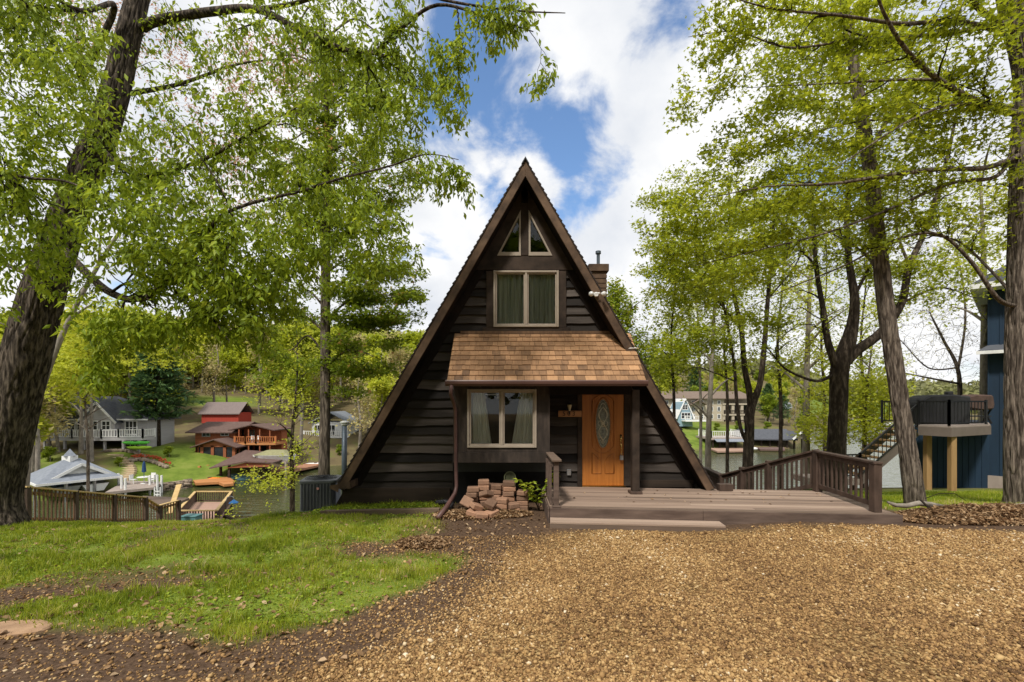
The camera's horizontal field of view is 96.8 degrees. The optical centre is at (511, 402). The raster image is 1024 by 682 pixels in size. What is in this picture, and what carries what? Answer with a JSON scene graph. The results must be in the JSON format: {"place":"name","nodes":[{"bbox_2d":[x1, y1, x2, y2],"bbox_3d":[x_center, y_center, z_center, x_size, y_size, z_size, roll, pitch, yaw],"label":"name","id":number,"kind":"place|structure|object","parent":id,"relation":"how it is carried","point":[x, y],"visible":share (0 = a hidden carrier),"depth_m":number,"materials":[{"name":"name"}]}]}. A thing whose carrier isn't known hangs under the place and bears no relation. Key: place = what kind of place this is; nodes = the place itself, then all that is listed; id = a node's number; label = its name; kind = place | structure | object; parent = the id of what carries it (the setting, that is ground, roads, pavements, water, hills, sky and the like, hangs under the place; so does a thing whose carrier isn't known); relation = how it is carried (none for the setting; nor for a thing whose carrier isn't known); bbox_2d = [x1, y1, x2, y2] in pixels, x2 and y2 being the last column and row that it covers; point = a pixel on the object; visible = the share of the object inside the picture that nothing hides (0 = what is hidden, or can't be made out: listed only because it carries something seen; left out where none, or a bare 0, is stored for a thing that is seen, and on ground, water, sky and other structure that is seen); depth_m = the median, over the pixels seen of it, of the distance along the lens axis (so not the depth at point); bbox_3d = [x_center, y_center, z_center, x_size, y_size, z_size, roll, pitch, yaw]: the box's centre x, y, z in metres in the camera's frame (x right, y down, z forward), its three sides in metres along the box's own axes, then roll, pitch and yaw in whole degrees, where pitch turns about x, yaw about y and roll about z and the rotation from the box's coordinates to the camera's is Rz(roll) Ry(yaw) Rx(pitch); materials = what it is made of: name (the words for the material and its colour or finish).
{"place":"outdoors","nodes":[
{"label":"outdoors","id":0,"kind":"place"},
{"bbox_2d":[32,419,977,521],"bbox_3d":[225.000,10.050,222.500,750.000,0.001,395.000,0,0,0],"label":"water","id":1,"kind":"structure","parent":0,"point":[253,504],"depth_m":53.68,"materials":[{"name":"grey liquid"}]},
{"bbox_2d":[47,483,80,493],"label":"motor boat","id":2,"kind":"object","parent":1,"relation":"on","point":[73,486],"visible":0.35,"depth_m":46.52,"materials":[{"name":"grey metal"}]},
{"bbox_2d":[30,449,122,505],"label":"grey boathouse","id":3,"kind":"object","parent":1,"relation":"in","point":[70,467],"visible":0.71,"depth_m":47.08,"materials":[{"name":"white paint"}]},
{"bbox_2d":[77,480,108,491],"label":"motor boat","id":4,"kind":"object","parent":1,"relation":"in","point":[101,484],"visible":0.53,"depth_m":47.96,"materials":[{"name":"white paint"}]},
{"bbox_2d":[105,473,162,498],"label":"grey dock","id":5,"kind":"object","parent":1,"relation":"in","point":[124,487],"visible":0.73,"depth_m":48.49,"materials":[{"name":"white paint"}]},
{"bbox_2d":[181,491,235,519],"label":"viewing platform","id":6,"kind":"structure","parent":1,"relation":"in","point":[208,510],"depth_m":37.47,"materials":[{"name":"brown paint"}]},
{"bbox_2d":[209,450,298,481],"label":"brown boathouse","id":7,"kind":"object","parent":1,"relation":"in","point":[248,458],"visible":0.62,"depth_m":57.88,"materials":[{"name":"red wood"}]},
{"bbox_2d":[253,450,295,477],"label":"lifted boat","id":8,"kind":"object","parent":1,"relation":"on","point":[270,454],"visible":0.52,"depth_m":59.27,"materials":[{"name":"white paint"}]},
{"bbox_2d":[0,0,1012,384],"label":"sky","id":9,"kind":"structure","parent":0,"point":[597,137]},
{"bbox_2d":[0,521,1023,681],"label":"gravel","id":10,"kind":"structure","parent":0,"point":[836,660],"depth_m":4.47,"materials":[{"name":"gravel"}]},
{"bbox_2d":[0,373,1023,681],"bbox_3d":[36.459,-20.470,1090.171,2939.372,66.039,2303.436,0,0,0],"label":"ground","id":11,"kind":"structure","parent":0,"point":[186,459],"depth_m":4.93,"materials":[{"name":"soil"}]},
{"bbox_2d":[0,619,52,635],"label":"flat stone","id":12,"kind":"object","parent":11,"relation":"on","point":[14,628],"visible":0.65,"depth_m":4.09,"materials":[{"name":"stone"}]},
{"bbox_2d":[40,446,58,461],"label":"shore bush","id":13,"kind":"object","parent":11,"relation":"on","point":[48,452],"visible":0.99,"depth_m":54.60,"materials":[{"name":"green plant"}]},
{"bbox_2d":[31,385,71,472],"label":"budding tree","id":14,"kind":"object","parent":11,"relation":"on","point":[55,422],"visible":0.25,"depth_m":53.33,"materials":[{"name":"green plant"}]},
{"bbox_2d":[34,345,78,470],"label":"yellow green tree","id":15,"kind":"object","parent":11,"relation":"on","point":[41,423],"visible":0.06,"depth_m":50.17,"materials":[{"name":"green plant"}]},
{"bbox_2d":[40,388,77,437],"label":"budding tree","id":16,"kind":"object","parent":11,"relation":"on","point":[61,415],"visible":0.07,"depth_m":56.44,"materials":[{"name":"green plant"}]},
{"bbox_2d":[40,378,78,445],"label":"yellow green tree","id":17,"kind":"object","parent":11,"relation":"on","point":[65,408],"visible":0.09,"depth_m":60.43,"materials":[{"name":"green plant"}]},
{"bbox_2d":[51,308,115,453],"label":"tall tree","id":18,"kind":"object","parent":11,"relation":"on","point":[81,442],"visible":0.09,"depth_m":57.37,"materials":[{"name":"green plant"}]},
{"bbox_2d":[57,319,135,461],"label":"tall tree","id":19,"kind":"object","parent":11,"relation":"on","point":[91,439],"visible":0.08,"depth_m":55.41,"materials":[{"name":"green plant"}]},
{"bbox_2d":[24,486,180,522],"bbox_3d":[-13.141,3.864,15.145,0.354,3.453,7.262,0,0,-10],"label":"bank fence","id":20,"kind":"object","parent":11,"relation":"on","point":[115,499],"visible":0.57,"depth_m":13.96,"materials":[{"name":"brown paint"}]},
{"bbox_2d":[40,396,180,451],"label":"lakeside house","id":21,"kind":"structure","parent":11,"relation":"on","point":[116,425],"depth_m":61.71,"materials":[{"name":"grey"}]},
{"bbox_2d":[107,454,136,480],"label":"stone steps","id":22,"kind":"structure","parent":11,"relation":"on","point":[131,469],"depth_m":55.05,"materials":[{"name":"stone"}]},
{"bbox_2d":[44,292,204,517],"bbox_3d":[-22.523,0.819,26.003,9.674,14.251,4.565,0,0,0],"label":"understory tree","id":23,"kind":"object","parent":11,"relation":"on","point":[70,371],"visible":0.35,"depth_m":25.69,"materials":[{"name":"green plant"}]},
{"bbox_2d":[101,305,155,399],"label":"tall light tree","id":24,"kind":"object","parent":11,"relation":"on","point":[134,312],"visible":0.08,"depth_m":74.98,"materials":[{"name":"green plant"}]},
{"bbox_2d":[128,453,170,467],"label":"flower bed","id":25,"kind":"object","parent":11,"relation":"on","point":[145,459],"visible":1,"depth_m":57.60,"materials":[{"name":"plant"}]},
{"bbox_2d":[115,341,206,445],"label":"pine tree","id":26,"kind":"object","parent":11,"relation":"on","point":[166,381],"visible":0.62,"depth_m":63.12,"materials":[{"name":"plant"}]},
{"bbox_2d":[141,496,188,506],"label":"boardwalk","id":27,"kind":"structure","parent":11,"relation":"on","point":[159,500],"depth_m":29.02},
{"bbox_2d":[0,0,347,485],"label":"understory tree","id":28,"kind":"object","parent":11,"relation":"on","point":[59,340],"visible":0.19,"depth_m":23.91,"materials":[{"name":"green plant"}]},
{"bbox_2d":[159,478,192,490],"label":"stone wall","id":29,"kind":"structure","parent":11,"relation":"on","point":[185,483],"depth_m":52.81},
{"bbox_2d":[186,333,217,392],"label":"yellow green tree","id":30,"kind":"object","parent":11,"relation":"on","point":[196,365],"visible":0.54,"depth_m":120.44,"materials":[{"name":"green plant"}]},
{"bbox_2d":[195,344,230,401],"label":"budding tree","id":31,"kind":"object","parent":11,"relation":"on","point":[216,376],"visible":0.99,"depth_m":85.39,"materials":[{"name":"green plant"}]},
{"bbox_2d":[193,465,234,486],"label":"orange dock","id":32,"kind":"object","parent":11,"relation":"on","point":[224,481],"visible":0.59,"depth_m":54.59,"materials":[{"name":"wood"}]},
{"bbox_2d":[198,402,254,422],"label":"red barn","id":33,"kind":"structure","parent":11,"relation":"on","point":[226,411],"depth_m":80.44,"materials":[{"name":"wood"}]},
{"bbox_2d":[209,350,244,401],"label":"tall light tree","id":34,"kind":"object","parent":11,"relation":"on","point":[229,359],"visible":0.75,"depth_m":89.94,"materials":[{"name":"green plant"}]},
{"bbox_2d":[0,500,463,633],"bbox_3d":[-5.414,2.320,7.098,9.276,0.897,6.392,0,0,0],"label":"tall grass","id":35,"kind":"structure","parent":11,"relation":"on","point":[224,614],"depth_m":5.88,"materials":[{"name":"plant"}]},
{"bbox_2d":[218,344,248,392],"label":"tall light tree","id":36,"kind":"object","parent":11,"relation":"on","point":[236,367],"visible":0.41,"depth_m":124.32,"materials":[{"name":"green plant"}]},
{"bbox_2d":[185,422,290,466],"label":"red lodge","id":37,"kind":"structure","parent":11,"relation":"on","point":[226,439],"depth_m":65.99,"materials":[{"name":"brown wood"}]},
{"bbox_2d":[62,316,425,384],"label":"hillside woods","id":38,"kind":"object","parent":11,"relation":"on","point":[255,366],"visible":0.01,"depth_m":135.25,"materials":[{"name":"green plant"}]},
{"bbox_2d":[237,352,254,393],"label":"yellow green tree","id":39,"kind":"object","parent":11,"relation":"on","point":[245,361],"visible":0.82,"depth_m":124.84,"materials":[{"name":"green plant"}]},
{"bbox_2d":[243,336,276,414],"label":"budding tree","id":40,"kind":"object","parent":11,"relation":"on","point":[259,399],"visible":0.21,"depth_m":91.87,"materials":[{"name":"green plant"}]},
{"bbox_2d":[260,360,285,410],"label":"yellow green tree","id":41,"kind":"object","parent":11,"relation":"on","point":[276,393],"visible":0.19,"depth_m":100.98,"materials":[{"name":"green plant"}]},
{"bbox_2d":[214,317,343,518],"bbox_3d":[-9.709,1.256,19.793,4.674,10.371,3.964,0,0,0],"label":"thin tree","id":42,"kind":"object","parent":11,"relation":"on","point":[292,467],"visible":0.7,"depth_m":19.89,"materials":[{"name":"green plant"}]},
{"bbox_2d":[0,0,564,525],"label":"drooping leaf tree","id":43,"kind":"object","parent":11,"relation":"on","point":[60,234],"visible":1,"depth_m":6.69,"materials":[{"name":"green plant"}]},
{"bbox_2d":[269,462,317,474],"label":"boardwalk","id":44,"kind":"structure","parent":11,"relation":"on","point":[304,466],"depth_m":65.62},
{"bbox_2d":[269,318,335,449],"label":"tall light tree","id":45,"kind":"object","parent":11,"relation":"on","point":[285,340],"visible":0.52,"depth_m":72.34,"materials":[{"name":"green plant"}]},
{"bbox_2d":[299,475,341,511],"bbox_3d":[-4.799,2.275,11.442,0.864,0.830,0.880,0,0,-10],"label":"air conditioner","id":46,"kind":"object","parent":11,"relation":"on","point":[316,491],"visible":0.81,"depth_m":11.05,"materials":[{"name":"grey metal"}]},
{"bbox_2d":[234,0,431,474],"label":"maple tree","id":47,"kind":"object","parent":11,"relation":"on","point":[364,322],"visible":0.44,"depth_m":13.71,"materials":[{"name":"green plant"}]},
{"bbox_2d":[303,411,362,437],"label":"white house","id":48,"kind":"structure","parent":11,"relation":"on","point":[335,431],"depth_m":84.00,"materials":[{"name":"paint"}]},
{"bbox_2d":[340,421,348,494],"bbox_3d":[-4.970,1.896,13.500,0.260,2.703,0.260,0,0,0],"label":"vent pipe","id":49,"kind":"object","parent":11,"relation":"on","point":[344,424],"visible":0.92,"depth_m":13.43,"materials":[{"name":"metal"}]},
{"bbox_2d":[336,371,380,447],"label":"budding tree","id":50,"kind":"object","parent":11,"relation":"on","point":[359,402],"visible":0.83,"depth_m":77.40,"materials":[{"name":"green plant"}]},
{"bbox_2d":[361,333,387,355],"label":"tall light tree","id":51,"kind":"object","parent":11,"relation":"on","point":[373,338],"visible":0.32,"depth_m":115.30,"materials":[{"name":"green plant"}]},
{"bbox_2d":[313,501,437,514],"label":"bed plants","id":52,"kind":"object","parent":11,"relation":"on","point":[397,504],"visible":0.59,"depth_m":9.19,"materials":[{"name":"plant"}]},
{"bbox_2d":[364,375,387,416],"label":"yellow green tree","id":53,"kind":"object","parent":11,"relation":"on","point":[376,383],"visible":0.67,"depth_m":82.23,"materials":[{"name":"green plant"}]},
{"bbox_2d":[364,347,393,384],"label":"yellow green tree","id":54,"kind":"object","parent":11,"relation":"on","point":[370,358],"visible":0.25,"depth_m":98.48,"materials":[{"name":"green plant"}]},
{"bbox_2d":[320,507,439,514],"bbox_3d":[-2.565,2.134,8.820,2.383,0.224,0.100,0,0,5],"label":"timber edging","id":55,"kind":"object","parent":11,"relation":"on","point":[395,511],"visible":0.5,"depth_m":8.76,"materials":[{"name":"wood"}]},
{"bbox_2d":[384,346,411,375],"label":"budding tree","id":56,"kind":"object","parent":11,"relation":"on","point":[403,353],"visible":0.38,"depth_m":93.22,"materials":[{"name":"green plant"}]},
{"bbox_2d":[389,340,415,381],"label":"tall light tree","id":57,"kind":"object","parent":11,"relation":"on","point":[411,347],"visible":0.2,"depth_m":101.50,"materials":[{"name":"green plant"}]},
{"bbox_2d":[397,329,424,368],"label":"tall light tree","id":58,"kind":"object","parent":11,"relation":"on","point":[414,337],"visible":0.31,"depth_m":111.65,"materials":[{"name":"green plant"}]},
{"bbox_2d":[395,534,451,549],"bbox_3d":[-1.315,2.056,6.751,0.842,0.174,0.580,0,0,0],"label":"gravel patch","id":59,"kind":"object","parent":11,"relation":"on","point":[421,541],"visible":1,"depth_m":6.62,"materials":[{"name":"gravel"}]},
{"bbox_2d":[431,506,533,520],"bbox_3d":[-0.558,2.056,8.547,1.945,0.189,0.762,0,0,0],"label":"leaf pile","id":60,"kind":"object","parent":11,"relation":"on","point":[459,513],"visible":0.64,"depth_m":8.39,"materials":[{"name":"plant"}]},
{"bbox_2d":[0,489,1021,648],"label":"grass","id":61,"kind":"structure","parent":11,"relation":"on","point":[205,544],"depth_m":5.92,"materials":[{"name":"plant"}]},
{"bbox_2d":[0,501,1023,675],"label":"fallen leaves","id":62,"kind":"object","parent":11,"relation":"on","point":[251,665],"depth_m":4.78,"materials":[{"name":"plant"}]},
{"bbox_2d":[330,156,732,519],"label":"frame house","id":63,"kind":"structure","parent":11,"relation":"on","point":[525,339],"depth_m":9.88,"materials":[{"name":"wood"}]},
{"bbox_2d":[467,389,536,447],"bbox_3d":[-0.203,0.330,9.157,1.387,1.194,0.178,0,0,0],"label":"window","id":64,"kind":"structure","parent":63,"relation":"in","point":[525,430],"depth_m":9.19,"materials":[{"name":"beige glass"}]},
{"bbox_2d":[497,210,520,255],"bbox_3d":[-0.066,-3.688,9.930,0.515,0.993,0.090,0,0,0],"label":"window","id":65,"kind":"structure","parent":63,"relation":"in","point":[500,253],"depth_m":9.88,"materials":[{"name":"beige wood"}]},
{"bbox_2d":[493,270,558,326],"bbox_3d":[0.307,-2.240,9.954,1.420,1.247,0.178,0,0,0],"label":"window","id":66,"kind":"structure","parent":63,"relation":"in","point":[521,298],"depth_m":10.00,"materials":[{"name":"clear glass"}]},
{"bbox_2d":[529,211,551,255],"bbox_3d":[0.619,-3.688,9.930,0.515,0.993,0.090,0,0,0],"label":"window","id":67,"kind":"structure","parent":63,"relation":"in","point":[548,253],"depth_m":9.88,"materials":[{"name":"beige wood"}]},
{"bbox_2d":[582,395,624,486],"bbox_3d":[1.989,0.805,9.907,0.936,2.043,0.126,0,0,0],"label":"door","id":68,"kind":"structure","parent":63,"relation":"in","point":[602,415],"depth_m":9.92,"materials":[{"name":"orange wood"}]},
{"bbox_2d":[513,470,560,510],"bbox_3d":[0.462,1.714,8.659,0.911,0.819,0.524,0,0,0],"label":"young shrub","id":69,"kind":"object","parent":11,"relation":"on","point":[531,495],"visible":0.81,"depth_m":8.73,"materials":[{"name":"green plant"}]},
{"bbox_2d":[606,275,670,392],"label":"house side tree","id":70,"kind":"object","parent":11,"relation":"on","point":[615,298],"visible":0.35,"depth_m":20.54,"materials":[{"name":"green plant"}]},
{"bbox_2d":[639,193,710,417],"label":"sapling","id":71,"kind":"object","parent":11,"relation":"on","point":[673,386],"visible":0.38,"depth_m":18.95,"materials":[{"name":"plant"}]},
{"bbox_2d":[650,279,720,463],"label":"slender tree","id":72,"kind":"object","parent":11,"relation":"on","point":[700,416],"visible":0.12,"depth_m":26.93,"materials":[{"name":"green plant"}]},
{"bbox_2d":[670,398,705,425],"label":"blue cottage","id":73,"kind":"structure","parent":11,"relation":"on","point":[684,415],"depth_m":112.00,"materials":[{"name":"wood"}]},
{"bbox_2d":[681,368,706,390],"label":"pine tree","id":74,"kind":"object","parent":11,"relation":"on","point":[694,382],"visible":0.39,"depth_m":149.45,"materials":[{"name":"plant"}]},
{"bbox_2d":[650,234,756,468],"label":"slender tree","id":75,"kind":"object","parent":11,"relation":"on","point":[708,414],"visible":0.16,"depth_m":23.91,"materials":[{"name":"green plant"}]},
{"bbox_2d":[661,391,746,421],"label":"condominium","id":76,"kind":"structure","parent":11,"relation":"on","point":[719,406],"depth_m":125.00,"materials":[{"name":"white paint"}]},
{"bbox_2d":[696,429,743,447],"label":"flat boathouse","id":77,"kind":"object","parent":11,"relation":"on","point":[735,438],"visible":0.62,"depth_m":96.00,"materials":[{"name":"white paint"}]},
{"bbox_2d":[541,487,902,530],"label":"front deck","id":78,"kind":"structure","parent":11,"relation":"on","point":[616,508],"depth_m":7.84,"materials":[{"name":"paint"}]},
{"bbox_2d":[546,452,561,507],"bbox_3d":[0.765,1.420,8.475,0.190,0.860,1.210,0,0,0],"label":"guard rail","id":79,"kind":"object","parent":78,"relation":"on","point":[553,459],"visible":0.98,"depth_m":8.00,"materials":[{"name":"paint"}]},
{"bbox_2d":[812,450,882,512],"bbox_3d":[6.170,1.408,8.470,0.143,0.840,1.912,0,0,7],"label":"deck railing","id":80,"kind":"object","parent":78,"relation":"on","point":[873,502],"visible":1,"depth_m":8.26,"materials":[{"name":"brown paint"}]},
{"bbox_2d":[629,141,832,489],"bbox_3d":[8.349,-2.881,17.202,8.068,14.459,3.913,0,0,-15],"label":"triple trunk tree","id":81,"kind":"object","parent":11,"relation":"on","point":[747,432],"visible":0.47,"depth_m":16.81,"materials":[{"name":"green plant"}]},
{"bbox_2d":[698,212,767,482],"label":"sapling","id":82,"kind":"object","parent":11,"relation":"on","point":[727,425],"visible":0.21,"depth_m":25.93,"materials":[{"name":"plant"}]},
{"bbox_2d":[756,383,778,420],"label":"spruce tree","id":83,"kind":"object","parent":11,"relation":"on","point":[768,389],"visible":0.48,"depth_m":129.64,"materials":[{"name":"plant"}]},
{"bbox_2d":[760,393,777,421],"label":"green tree","id":84,"kind":"object","parent":11,"relation":"on","point":[769,401],"visible":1,"depth_m":122.18,"materials":[{"name":"green plant"}]},
{"bbox_2d":[736,429,810,448],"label":"dark boathouse","id":85,"kind":"object","parent":11,"relation":"on","point":[766,434],"visible":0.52,"depth_m":99.31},
{"bbox_2d":[772,394,792,425],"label":"spruce tree","id":86,"kind":"object","parent":11,"relation":"on","point":[785,415],"visible":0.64,"depth_m":121.63,"materials":[{"name":"plant"}]},
{"bbox_2d":[748,208,826,488],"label":"sapling","id":87,"kind":"object","parent":11,"relation":"on","point":[779,377],"visible":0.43,"depth_m":24.93,"materials":[{"name":"plant"}]},
{"bbox_2d":[756,177,858,484],"bbox_3d":[14.366,-3.219,22.050,4.470,16.580,4.280,0,0,0],"label":"slender tree","id":88,"kind":"object","parent":11,"relation":"on","point":[807,356],"visible":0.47,"depth_m":21.90,"materials":[{"name":"green plant"}]},
{"bbox_2d":[643,354,978,413],"bbox_3d":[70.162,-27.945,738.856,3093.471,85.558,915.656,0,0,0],"label":"distant forest","id":89,"kind":"object","parent":11,"relation":"on","point":[928,387],"visible":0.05,"depth_m":338.42,"materials":[{"name":"plant"}]},
{"bbox_2d":[790,199,861,459],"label":"sapling","id":90,"kind":"object","parent":11,"relation":"on","point":[821,363],"visible":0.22,"depth_m":25.95,"materials":[{"name":"plant"}]},
{"bbox_2d":[634,0,1023,503],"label":"spreading maple","id":91,"kind":"object","parent":11,"relation":"on","point":[1005,24],"visible":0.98,"depth_m":8.74,"materials":[{"name":"green plant"}]},
{"bbox_2d":[723,0,952,502],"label":"leaning tree","id":92,"kind":"object","parent":11,"relation":"on","point":[913,486],"visible":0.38,"depth_m":9.47,"materials":[{"name":"green plant"}]},
{"bbox_2d":[694,4,1006,492],"bbox_3d":[9.901,-4.188,13.537,9.453,14.472,3.682,0,0,-8],"label":"forked maple","id":93,"kind":"object","parent":11,"relation":"on","point":[843,357],"visible":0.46,"depth_m":13.04,"materials":[{"name":"green plant"}]},
{"bbox_2d":[786,290,925,487],"bbox_3d":[15.307,-0.465,20.511,5.016,9.199,3.369,0,0,43],"label":"understory tree","id":94,"kind":"object","parent":11,"relation":"on","point":[858,424],"visible":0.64,"depth_m":20.04,"materials":[{"name":"green plant"}]},
{"bbox_2d":[793,403,918,489],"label":"neighbour stairs","id":95,"kind":"structure","parent":11,"relation":"on","point":[887,456],"depth_m":15.72,"materials":[{"name":"wood"}]},
{"bbox_2d":[824,198,912,487],"bbox_3d":[18.798,-2.454,23.979,4.031,16.517,3.316,0,0,0],"label":"sapling","id":96,"kind":"object","parent":11,"relation":"on","point":[863,305],"visible":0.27,"depth_m":23.96,"materials":[{"name":"plant"}]},
{"bbox_2d":[867,231,979,394],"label":"bare tree","id":97,"kind":"object","parent":11,"relation":"on","point":[958,371],"visible":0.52,"depth_m":23.96,"materials":[{"name":"grey plant"}]},
{"bbox_2d":[881,400,990,490],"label":"neighbour deck","id":98,"kind":"structure","parent":11,"relation":"on","point":[950,431],"depth_m":15.29,"materials":[{"name":"wood"}]},
{"bbox_2d":[909,391,969,423],"bbox_3d":[15.210,0.190,16.300,1.760,1.160,0.760,0,0,0],"label":"covered grill","id":99,"kind":"object","parent":98,"relation":"on","point":[948,395],"visible":0.72,"depth_m":15.92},
{"bbox_2d":[962,394,993,423],"bbox_3d":[16.881,0.245,16.600,1.068,1.071,0.540,0,0,0],"label":"smoker grill","id":100,"kind":"object","parent":98,"relation":"on","point":[979,397],"visible":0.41,"depth_m":16.33,"materials":[{"name":"black metal"}]},
{"bbox_2d":[896,141,1008,421],"bbox_3d":[20.306,-3.473,20.038,6.827,14.974,4.066,0,0,0],"label":"pale tree","id":101,"kind":"object","parent":11,"relation":"on","point":[983,377],"visible":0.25,"depth_m":19.94,"materials":[{"name":"green plant"}]},
{"bbox_2d":[893,502,1023,525],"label":"leaf pile","id":102,"kind":"object","parent":11,"relation":"on","point":[971,513],"visible":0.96,"depth_m":7.51,"materials":[{"name":"plant"}]},
{"bbox_2d":[914,265,1005,487],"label":"blue house","id":103,"kind":"structure","parent":11,"relation":"on","point":[979,461],"depth_m":17.46,"materials":[{"name":"blue"}]},
{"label":"deck stairs","id":104,"kind":"object","parent":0,"visible":0},
{"bbox_2d":[703,449,818,489],"bbox_3d":[5.653,2.938,11.277,0.752,3.945,4.002,0,0,-10],"label":"stair railing","id":105,"kind":"object","parent":104,"relation":"on","point":[715,477],"visible":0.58,"depth_m":10.29,"materials":[{"name":"brown paint"}]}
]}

